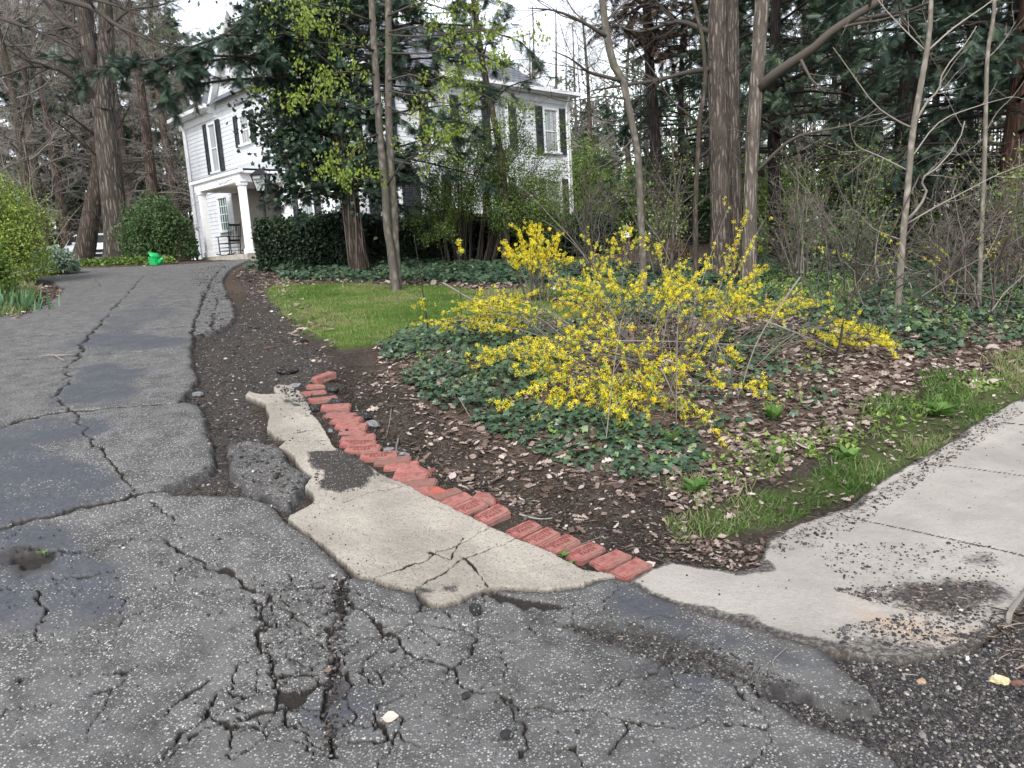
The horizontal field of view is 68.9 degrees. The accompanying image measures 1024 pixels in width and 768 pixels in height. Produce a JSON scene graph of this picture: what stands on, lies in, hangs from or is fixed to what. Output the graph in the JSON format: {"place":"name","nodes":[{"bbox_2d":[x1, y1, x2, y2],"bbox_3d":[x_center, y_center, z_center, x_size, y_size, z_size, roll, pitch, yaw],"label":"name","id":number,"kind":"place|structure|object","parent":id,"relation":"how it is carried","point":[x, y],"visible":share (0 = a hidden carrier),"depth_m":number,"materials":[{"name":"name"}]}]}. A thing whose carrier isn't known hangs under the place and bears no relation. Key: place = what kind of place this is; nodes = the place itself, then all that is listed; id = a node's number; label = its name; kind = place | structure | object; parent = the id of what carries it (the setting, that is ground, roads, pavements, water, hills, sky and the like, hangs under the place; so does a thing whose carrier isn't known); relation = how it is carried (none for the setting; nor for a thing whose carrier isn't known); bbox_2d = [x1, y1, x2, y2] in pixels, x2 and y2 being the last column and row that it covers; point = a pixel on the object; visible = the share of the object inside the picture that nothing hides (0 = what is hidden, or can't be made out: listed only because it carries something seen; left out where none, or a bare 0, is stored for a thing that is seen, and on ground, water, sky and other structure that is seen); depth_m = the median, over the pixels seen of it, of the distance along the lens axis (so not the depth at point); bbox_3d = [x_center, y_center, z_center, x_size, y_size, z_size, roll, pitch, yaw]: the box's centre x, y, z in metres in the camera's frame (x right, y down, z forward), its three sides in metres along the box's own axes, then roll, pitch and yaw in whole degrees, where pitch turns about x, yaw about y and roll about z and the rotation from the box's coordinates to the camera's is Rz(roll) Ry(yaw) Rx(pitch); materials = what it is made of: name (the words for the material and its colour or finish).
{"place":"outdoors","nodes":[
{"label":"outdoors","id":0,"kind":"place"},
{"bbox_2d":[0,259,897,767],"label":"driveway","id":1,"kind":"structure","parent":0,"point":[110,417],"depth_m":2.75,"materials":[{"name":"asphalt"}]},
{"bbox_2d":[0,0,1010,259],"label":"sky","id":2,"kind":"structure","parent":0,"point":[211,16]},
{"bbox_2d":[28,227,1023,767],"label":"ground","id":3,"kind":"structure","parent":0,"point":[358,359],"depth_m":4.96,"materials":[{"name":"soil"}]},
{"bbox_2d":[0,238,23,292],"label":"green shrub","id":4,"kind":"object","parent":3,"relation":"on","point":[5,276],"visible":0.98,"depth_m":13.36,"materials":[{"name":"green plant"}]},
{"bbox_2d":[0,286,59,314],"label":"daffodil clump","id":5,"kind":"object","parent":3,"relation":"on","point":[29,303],"visible":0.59,"depth_m":11.33,"materials":[{"name":"green plant"}]},
{"bbox_2d":[0,167,68,280],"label":"yellow green shrub","id":6,"kind":"object","parent":3,"relation":"on","point":[16,231],"visible":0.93,"depth_m":16.41,"materials":[{"name":"green plant"}]},
{"bbox_2d":[0,1,72,182],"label":"bare tree","id":7,"kind":"object","parent":3,"relation":"on","point":[8,165],"visible":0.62,"depth_m":30.09,"materials":[{"name":"brown plant"}]},
{"bbox_2d":[0,0,82,262],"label":"dark fir","id":8,"kind":"object","parent":3,"relation":"on","point":[37,103],"visible":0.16,"depth_m":45.99,"materials":[{"name":"green plant"}]},
{"bbox_2d":[0,127,85,253],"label":"bare shrub","id":9,"kind":"object","parent":3,"relation":"on","point":[23,163],"visible":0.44,"depth_m":24.18,"materials":[{"name":"brown plant"}]},
{"bbox_2d":[0,0,88,247],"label":"dead branched spruce","id":10,"kind":"object","parent":3,"relation":"on","point":[57,181],"visible":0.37,"depth_m":40.13,"materials":[{"name":"brown plant"}]},
{"bbox_2d":[0,0,90,259],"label":"bare tree","id":11,"kind":"object","parent":3,"relation":"on","point":[18,127],"visible":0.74,"depth_m":29.57,"materials":[{"name":"brown plant"}]},
{"bbox_2d":[0,0,92,248],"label":"bare tree","id":12,"kind":"object","parent":3,"relation":"on","point":[29,118],"visible":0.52,"depth_m":36.28,"materials":[{"name":"brown plant"}]},
{"bbox_2d":[29,244,80,274],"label":"pale shrub","id":13,"kind":"object","parent":3,"relation":"on","point":[67,261],"visible":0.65,"depth_m":19.40,"materials":[{"name":"green plant"}]},
{"bbox_2d":[0,0,145,247],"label":"dark fir","id":14,"kind":"object","parent":3,"relation":"on","point":[81,152],"visible":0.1,"depth_m":51.75,"materials":[{"name":"green plant"}]},
{"bbox_2d":[33,0,145,232],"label":"dead branched spruce","id":15,"kind":"object","parent":3,"relation":"on","point":[89,136],"visible":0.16,"depth_m":49.25,"materials":[{"name":"brown plant"}]},
{"bbox_2d":[12,254,177,269],"bbox_3d":[-14.882,-4.148,25.867,8.405,0.576,4.517,-4,10,0],"label":"pachysandra","id":16,"kind":"object","parent":3,"relation":"on","point":[117,261],"visible":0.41,"depth_m":24.03,"materials":[{"name":"green plant"}]},
{"bbox_2d":[0,0,209,258],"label":"oak tree","id":17,"kind":"object","parent":3,"relation":"on","point":[109,160],"visible":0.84,"depth_m":25.17,"materials":[{"name":"brown plant"}]},
{"bbox_2d":[42,1,170,259],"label":"leaning tree","id":18,"kind":"object","parent":3,"relation":"on","point":[85,245],"visible":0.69,"depth_m":27.85,"materials":[{"name":"brown plant"}]},
{"bbox_2d":[39,0,196,259],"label":"dark fir","id":19,"kind":"object","parent":3,"relation":"on","point":[153,89],"visible":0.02,"depth_m":58.23,"materials":[{"name":"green plant"}]},
{"bbox_2d":[83,0,177,255],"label":"dead branched spruce","id":20,"kind":"object","parent":3,"relation":"on","point":[127,180],"visible":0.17,"depth_m":41.97,"materials":[{"name":"brown plant"}]},
{"bbox_2d":[83,37,187,255],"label":"bare tree","id":21,"kind":"object","parent":3,"relation":"on","point":[135,151],"visible":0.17,"depth_m":55.60,"materials":[{"name":"brown plant"}]},
{"bbox_2d":[94,0,194,253],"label":"dead branched spruce","id":22,"kind":"object","parent":3,"relation":"on","point":[147,144],"visible":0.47,"depth_m":35.15,"materials":[{"name":"brown plant"}]},
{"bbox_2d":[106,187,200,259],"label":"round bush","id":23,"kind":"object","parent":3,"relation":"on","point":[154,230],"visible":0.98,"depth_m":25.25,"materials":[{"name":"green plant"}]},
{"bbox_2d":[120,0,195,260],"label":"dead branched spruce","id":24,"kind":"object","parent":3,"relation":"on","point":[163,133],"visible":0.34,"depth_m":47.48,"materials":[{"name":"brown plant"}]},
{"bbox_2d":[124,0,211,249],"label":"dark fir","id":25,"kind":"object","parent":3,"relation":"on","point":[173,22],"visible":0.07,"depth_m":60.82,"materials":[{"name":"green plant"}]},
{"bbox_2d":[34,0,546,272],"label":"evergreen tree","id":26,"kind":"object","parent":3,"relation":"on","point":[270,62],"visible":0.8,"depth_m":15.34,"materials":[{"name":"green plant"}]},
{"bbox_2d":[251,208,378,272],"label":"hedge","id":27,"kind":"object","parent":3,"relation":"on","point":[320,239],"visible":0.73,"depth_m":18.40,"materials":[{"name":"green plant"}]},
{"bbox_2d":[167,1,580,260],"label":"house","id":28,"kind":"structure","parent":3,"relation":"on","point":[220,169],"depth_m":27.60,"materials":[{"name":"paint"}]},
{"bbox_2d":[206,121,222,174],"bbox_3d":[-11.354,-8.971,28.395,0.140,1.880,0.860,-13,14,-43],"label":"window","id":29,"kind":"structure","parent":28,"relation":"in","point":[210,127],"depth_m":28.47,"materials":[{"name":"white glass"}]},
{"bbox_2d":[216,194,232,233],"bbox_3d":[-11.087,-6.519,28.704,0.140,1.400,1.080,-13,14,-43],"label":"window","id":30,"kind":"structure","parent":28,"relation":"in","point":[223,208],"depth_m":28.73,"materials":[{"name":"white glass"}]},
{"bbox_2d":[542,107,561,154],"bbox_3d":[1.550,-9.919,29.295,1.000,1.760,0.140,-13,14,-43],"label":"window","id":31,"kind":"structure","parent":28,"relation":"in","point":[548,128],"depth_m":29.31,"materials":[{"name":"white glass"}]},
{"bbox_2d":[237,0,550,291],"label":"maple tree","id":32,"kind":"object","parent":3,"relation":"on","point":[387,172],"visible":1,"depth_m":11.25,"materials":[{"name":"green plant"}]},
{"bbox_2d":[245,384,615,608],"bbox_3d":[-1.006,0.531,4.223,1.011,0.610,3.519,-11,13,-38],"label":"concrete gutter","id":33,"kind":"object","parent":3,"relation":"on","point":[450,553],"visible":0.94,"depth_m":3.48,"materials":[{"name":"concrete"}]},
{"bbox_2d":[365,211,532,264],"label":"hedge","id":34,"kind":"object","parent":3,"relation":"on","point":[407,247],"visible":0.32,"depth_m":19.78,"materials":[{"name":"green plant"}]},
{"bbox_2d":[452,499,488,515],"bbox_3d":[-0.215,0.647,3.808,0.175,0.062,0.109,-17,25,-34],"label":"paving brick","id":35,"kind":"object","parent":3,"relation":"on","point":[471,507],"visible":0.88,"depth_m":3.79,"materials":[{"name":"brick"}]},
{"bbox_2d":[264,255,694,349],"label":"lawn grass","id":36,"kind":"structure","parent":3,"relation":"on","point":[342,295],"depth_m":10.54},
{"bbox_2d":[474,504,510,526],"bbox_3d":[-0.098,0.668,3.727,0.176,0.062,0.109,-21,30,-36],"label":"paving brick","id":37,"kind":"object","parent":3,"relation":"on","point":[494,515],"visible":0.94,"depth_m":3.70,"materials":[{"name":"brick"}]},
{"bbox_2d":[398,85,589,263],"bbox_3d":[-0.734,-5.033,18.296,5.026,4.420,3.516,-4,10,0],"label":"lilac shrub","id":38,"kind":"object","parent":3,"relation":"on","point":[468,198],"visible":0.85,"depth_m":18.07,"materials":[{"name":"green plant"}]},
{"bbox_2d":[441,0,562,262],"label":"slim tree","id":39,"kind":"object","parent":3,"relation":"on","point":[475,16],"visible":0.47,"depth_m":17.55,"materials":[{"name":"brown plant"}]},
{"bbox_2d":[5,0,1010,226],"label":"trees","id":40,"kind":"object","parent":3,"relation":"on","point":[219,27],"visible":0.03,"depth_m":57.66,"materials":[{"name":"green plant"}]},
{"bbox_2d":[0,265,1023,767],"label":"gravel","id":41,"kind":"structure","parent":3,"relation":"on","point":[1016,727],"depth_m":2.51,"materials":[{"name":"gravel"}]},
{"bbox_2d":[0,263,1023,570],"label":"leaf litter","id":42,"kind":"object","parent":3,"relation":"on","point":[896,377],"visible":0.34,"depth_m":5.42,"materials":[{"name":"plant"}]},
{"bbox_2d":[0,270,1023,543],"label":"grass","id":43,"kind":"structure","parent":3,"relation":"on","point":[948,396],"depth_m":4.80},
{"bbox_2d":[3,0,1023,260],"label":"woods","id":44,"kind":"object","parent":3,"relation":"on","point":[575,124],"visible":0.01,"depth_m":60.93,"materials":[{"name":"brown plant"}]},
{"bbox_2d":[505,520,541,539],"bbox_3d":[0.058,0.724,3.621,0.176,0.062,0.104,-16,22,-39],"label":"paving brick","id":45,"kind":"object","parent":3,"relation":"on","point":[521,531],"visible":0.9,"depth_m":3.60,"materials":[{"name":"brick"}]},
{"bbox_2d":[498,219,576,300],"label":"forsythia bush","id":46,"kind":"object","parent":3,"relation":"on","point":[531,256],"visible":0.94,"depth_m":10.32,"materials":[{"name":"yellow plant"}]},
{"bbox_2d":[522,527,560,547],"bbox_3d":[0.141,0.749,3.560,0.174,0.062,0.106,-20,24,-34],"label":"paving brick","id":47,"kind":"object","parent":3,"relation":"on","point":[541,537],"visible":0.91,"depth_m":3.54,"materials":[{"name":"brick"}]},
{"bbox_2d":[511,33,583,180],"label":"bare tree","id":48,"kind":"object","parent":3,"relation":"on","point":[531,72],"visible":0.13,"depth_m":49.20,"materials":[{"name":"brown plant"}]},
{"bbox_2d":[540,534,580,555],"bbox_3d":[0.227,0.771,3.507,0.179,0.062,0.109,-17,18,-34],"label":"paving brick","id":49,"kind":"object","parent":3,"relation":"on","point":[562,543],"visible":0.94,"depth_m":3.49,"materials":[{"name":"brick"}]},
{"bbox_2d":[511,141,634,275],"bbox_3d":[1.283,-3.445,14.534,2.500,2.842,2.408,-4,10,0],"label":"bare shrub","id":50,"kind":"object","parent":3,"relation":"on","point":[591,235],"visible":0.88,"depth_m":14.68,"materials":[{"name":"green plant"}]},
{"bbox_2d":[529,212,620,257],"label":"hedge","id":51,"kind":"object","parent":3,"relation":"on","point":[563,240],"visible":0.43,"depth_m":21.62,"materials":[{"name":"green plant"}]},
{"bbox_2d":[473,0,688,292],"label":"grey sapling","id":52,"kind":"object","parent":3,"relation":"on","point":[605,33],"visible":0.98,"depth_m":10.82,"materials":[{"name":"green plant"}]},
{"bbox_2d":[565,542,605,565],"bbox_3d":[0.340,0.794,3.454,0.186,0.062,0.111,-13,20,-41],"label":"paving brick","id":53,"kind":"object","parent":3,"relation":"on","point":[583,554],"visible":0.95,"depth_m":3.42,"materials":[{"name":"brick"}]},
{"bbox_2d":[543,0,639,213],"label":"bare tree","id":54,"kind":"object","parent":3,"relation":"on","point":[588,110],"visible":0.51,"depth_m":37.79,"materials":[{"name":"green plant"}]},
{"bbox_2d":[571,132,622,233],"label":"woodland bush","id":55,"kind":"object","parent":3,"relation":"on","point":[593,179],"visible":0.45,"depth_m":34.35,"materials":[{"name":"green plant"}]},
{"bbox_2d":[571,95,634,230],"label":"dark fir","id":56,"kind":"object","parent":3,"relation":"on","point":[605,111],"visible":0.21,"depth_m":57.20,"materials":[{"name":"green plant"}]},
{"bbox_2d":[189,273,1023,767],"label":"twig debris","id":57,"kind":"object","parent":3,"relation":"on","point":[599,519],"visible":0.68,"depth_m":4.10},
{"bbox_2d":[589,549,631,572],"bbox_3d":[0.448,0.816,3.386,0.183,0.061,0.108,-14,16,-35],"label":"paving brick","id":58,"kind":"object","parent":3,"relation":"on","point":[610,561],"visible":0.69,"depth_m":3.36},
{"bbox_2d":[590,158,652,239],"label":"woodland bush","id":59,"kind":"object","parent":3,"relation":"on","point":[626,215],"visible":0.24,"depth_m":31.96,"materials":[{"name":"green plant"}]},
{"bbox_2d":[548,218,708,283],"bbox_3d":[2.522,-2.662,14.480,3.623,1.256,2.658,-4,10,0],"label":"brushwood","id":60,"kind":"object","parent":3,"relation":"on","point":[622,263],"visible":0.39,"depth_m":14.26,"materials":[{"name":"brown plant"}]},
{"bbox_2d":[609,557,652,581],"bbox_3d":[0.528,0.839,3.311,0.182,0.061,0.111,-17,18,-34],"label":"paving brick","id":61,"kind":"object","parent":3,"relation":"on","point":[632,569],"visible":0.64,"depth_m":3.29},
{"bbox_2d":[242,246,1023,478],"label":"ivy","id":62,"kind":"object","parent":3,"relation":"on","point":[445,271],"visible":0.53,"depth_m":7.00,"materials":[{"name":"green plant"}]},
{"bbox_2d":[579,1,688,223],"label":"bare tree","id":63,"kind":"object","parent":3,"relation":"on","point":[627,153],"visible":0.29,"depth_m":44.82,"materials":[{"name":"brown plant"}]},
{"bbox_2d":[546,0,741,282],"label":"twin trunk tree","id":64,"kind":"object","parent":3,"relation":"on","point":[725,163],"visible":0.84,"depth_m":12.66,"materials":[{"name":"brown plant"}]},
{"bbox_2d":[410,196,893,447],"bbox_3d":[1.091,-0.714,6.348,4.032,1.678,3.342,-10,12,-34],"label":"forsythia bush","id":65,"kind":"object","parent":3,"relation":"on","point":[739,295],"visible":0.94,"depth_m":6.09,"materials":[{"name":"yellow plant"}]},
{"bbox_2d":[598,132,709,274],"bbox_3d":[2.773,-3.175,13.529,2.879,2.648,1.635,-10,12,-33],"label":"bare shrub","id":66,"kind":"object","parent":3,"relation":"on","point":[660,221],"visible":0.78,"depth_m":13.70,"materials":[{"name":"brown plant"}]},
{"bbox_2d":[547,0,776,285],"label":"thin tree","id":67,"kind":"object","parent":3,"relation":"on","point":[695,266],"visible":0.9,"depth_m":11.78,"materials":[{"name":"brown plant"}]},
{"bbox_2d":[631,131,708,236],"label":"woodland bush","id":68,"kind":"object","parent":3,"relation":"on","point":[648,200],"visible":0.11,"depth_m":28.90,"materials":[{"name":"green plant"}]},
{"bbox_2d":[644,126,734,288],"bbox_3d":[2.716,-2.665,11.650,0.967,2.645,1.284,-9,12,-30],"label":"dead sapling","id":69,"kind":"object","parent":3,"relation":"on","point":[673,231],"visible":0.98,"depth_m":11.68,"materials":[{"name":"wood"}]},
{"bbox_2d":[677,176,709,242],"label":"woodland bush","id":70,"kind":"object","parent":3,"relation":"on","point":[705,212],"visible":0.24,"depth_m":26.86,"materials":[{"name":"green plant"}]},
{"bbox_2d":[581,0,814,255],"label":"browned conifer","id":71,"kind":"object","parent":3,"relation":"on","point":[653,123],"visible":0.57,"depth_m":19.93,"materials":[{"name":"brown plant"}]},
{"bbox_2d":[593,0,815,244],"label":"hemlock tree","id":72,"kind":"object","parent":3,"relation":"on","point":[679,88],"visible":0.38,"depth_m":26.09,"materials":[{"name":"green plant"}]},
{"bbox_2d":[398,263,1023,486],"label":"undergrowth","id":73,"kind":"object","parent":3,"relation":"on","point":[853,444],"visible":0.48,"depth_m":5.52,"materials":[{"name":"green plant"}]},
{"bbox_2d":[700,0,818,230],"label":"dark fir","id":74,"kind":"object","parent":3,"relation":"on","point":[786,120],"visible":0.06,"depth_m":39.27,"materials":[{"name":"green plant"}]},
{"bbox_2d":[742,156,831,259],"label":"woodland bush","id":75,"kind":"object","parent":3,"relation":"on","point":[763,208],"visible":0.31,"depth_m":17.29,"materials":[{"name":"green plant"}]},
{"bbox_2d":[730,143,858,282],"bbox_3d":[4.541,-2.733,12.002,2.390,2.388,1.932,-12,13,-39],"label":"bare shrub","id":76,"kind":"object","parent":3,"relation":"on","point":[799,262],"visible":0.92,"depth_m":12.25,"materials":[{"name":"brown plant"}]},
{"bbox_2d":[760,1,840,189],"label":"tree","id":77,"kind":"object","parent":3,"relation":"on","point":[810,129],"visible":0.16,"depth_m":38.43,"materials":[{"name":"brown plant"}]},
{"bbox_2d":[642,0,966,261],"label":"dark conifer","id":78,"kind":"object","parent":3,"relation":"on","point":[773,93],"visible":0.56,"depth_m":16.66,"materials":[{"name":"green plant"}]},
{"bbox_2d":[651,0,959,285],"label":"grey barked tree","id":79,"kind":"object","parent":3,"relation":"on","point":[752,169],"visible":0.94,"depth_m":11.06,"materials":[{"name":"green plant"}]},
{"bbox_2d":[741,286,904,367],"bbox_3d":[2.716,-0.526,6.556,2.124,0.657,1.319,-12,13,-41],"label":"forsythia bush","id":80,"kind":"object","parent":3,"relation":"on","point":[832,339],"visible":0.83,"depth_m":6.44,"materials":[{"name":"yellow plant"}]},
{"bbox_2d":[781,0,893,225],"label":"dark fir","id":81,"kind":"object","parent":3,"relation":"on","point":[822,95],"visible":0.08,"depth_m":45.72,"materials":[{"name":"green plant"}]},
{"bbox_2d":[668,0,1008,241],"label":"dark conifer","id":82,"kind":"object","parent":3,"relation":"on","point":[848,85],"visible":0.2,"depth_m":20.91,"materials":[{"name":"green plant"}]},
{"bbox_2d":[766,121,918,273],"bbox_3d":[5.905,-3.158,13.184,2.403,2.616,2.002,4,12,35],"label":"bare shrub","id":83,"kind":"object","parent":3,"relation":"on","point":[867,178],"visible":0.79,"depth_m":13.05,"materials":[{"name":"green plant"}]},
{"bbox_2d":[802,133,888,241],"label":"woodland bush","id":84,"kind":"object","parent":3,"relation":"on","point":[823,170],"visible":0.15,"depth_m":21.20,"materials":[{"name":"green plant"}]},
{"bbox_2d":[776,174,922,365],"bbox_3d":[2.793,-0.793,6.189,1.127,1.770,1.234,-4,10,0],"label":"dead sapling","id":85,"kind":"object","parent":3,"relation":"on","point":[840,339],"visible":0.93,"depth_m":6.09,"materials":[{"name":"brown plant"}]},
{"bbox_2d":[766,185,958,290],"bbox_3d":[4.917,-1.889,10.444,2.179,1.769,2.019,6,14,42],"label":"bare shrub","id":86,"kind":"object","parent":3,"relation":"on","point":[858,255],"visible":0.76,"depth_m":10.40,"materials":[{"name":"brown plant"}]},
{"bbox_2d":[740,0,1023,260],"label":"dark conifer","id":87,"kind":"object","parent":3,"relation":"on","point":[904,47],"visible":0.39,"depth_m":14.74,"materials":[{"name":"green plant"}]},
{"bbox_2d":[757,212,1022,282],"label":"brushwood","id":88,"kind":"object","parent":3,"relation":"on","point":[831,246],"visible":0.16,"depth_m":13.99,"materials":[{"name":"brown plant"}]},
{"bbox_2d":[769,199,1023,334],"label":"brushwood","id":89,"kind":"object","parent":3,"relation":"on","point":[855,282],"visible":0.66,"depth_m":8.52,"materials":[{"name":"brown plant"}]},
{"bbox_2d":[847,166,963,257],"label":"woodland bush","id":90,"kind":"object","parent":3,"relation":"on","point":[922,223],"visible":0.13,"depth_m":16.24,"materials":[{"name":"green plant"}]},
{"bbox_2d":[805,0,1023,272],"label":"dark conifer","id":91,"kind":"object","parent":3,"relation":"on","point":[1014,118],"visible":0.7,"depth_m":12.92,"materials":[{"name":"green plant"}]},
{"bbox_2d":[806,225,1023,322],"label":"bare shrub","id":92,"kind":"object","parent":3,"relation":"on","point":[890,271],"visible":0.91,"depth_m":8.03,"materials":[{"name":"brown plant"}]},
{"bbox_2d":[823,0,1023,309],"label":"pale sapling","id":93,"kind":"object","parent":3,"relation":"on","point":[908,169],"visible":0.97,"depth_m":7.93,"materials":[{"name":"grey plant"}]},
{"bbox_2d":[855,0,1009,227],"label":"dark fir","id":94,"kind":"object","parent":3,"relation":"on","point":[936,130],"visible":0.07,"depth_m":34.28,"materials":[{"name":"green plant"}]},
{"bbox_2d":[864,153,1023,304],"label":"bare shrub","id":95,"kind":"object","parent":3,"relation":"on","point":[947,246],"visible":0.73,"depth_m":9.30,"materials":[{"name":"brown plant"}]},
{"bbox_2d":[897,0,1023,249],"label":"dark conifer","id":96,"kind":"object","parent":3,"relation":"on","point":[1005,87],"visible":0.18,"depth_m":14.53,"materials":[{"name":"green plant"}]},
{"bbox_2d":[917,0,1023,302],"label":"slender sapling","id":97,"kind":"object","parent":3,"relation":"on","point":[983,176],"visible":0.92,"depth_m":8.51,"materials":[{"name":"grey plant"}]},
{"bbox_2d":[920,159,1023,298],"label":"dead sapling","id":98,"kind":"object","parent":3,"relation":"on","point":[960,257],"visible":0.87,"depth_m":8.86,"materials":[{"name":"grey plant"}]},
{"bbox_2d":[945,110,1023,291],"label":"bare shrub","id":99,"kind":"object","parent":3,"relation":"on","point":[1013,260],"visible":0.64,"depth_m":10.36,"materials":[{"name":"brown plant"}]},
{"bbox_2d":[957,178,1023,319],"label":"dead sapling","id":100,"kind":"object","parent":3,"relation":"on","point":[1002,251],"visible":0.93,"depth_m":8.29,"materials":[{"name":"brown plant"}]},
{"bbox_2d":[630,398,1023,666],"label":"pavement","id":101,"kind":"structure","parent":0,"point":[809,604],"depth_m":3.21,"materials":[{"name":"concrete"}]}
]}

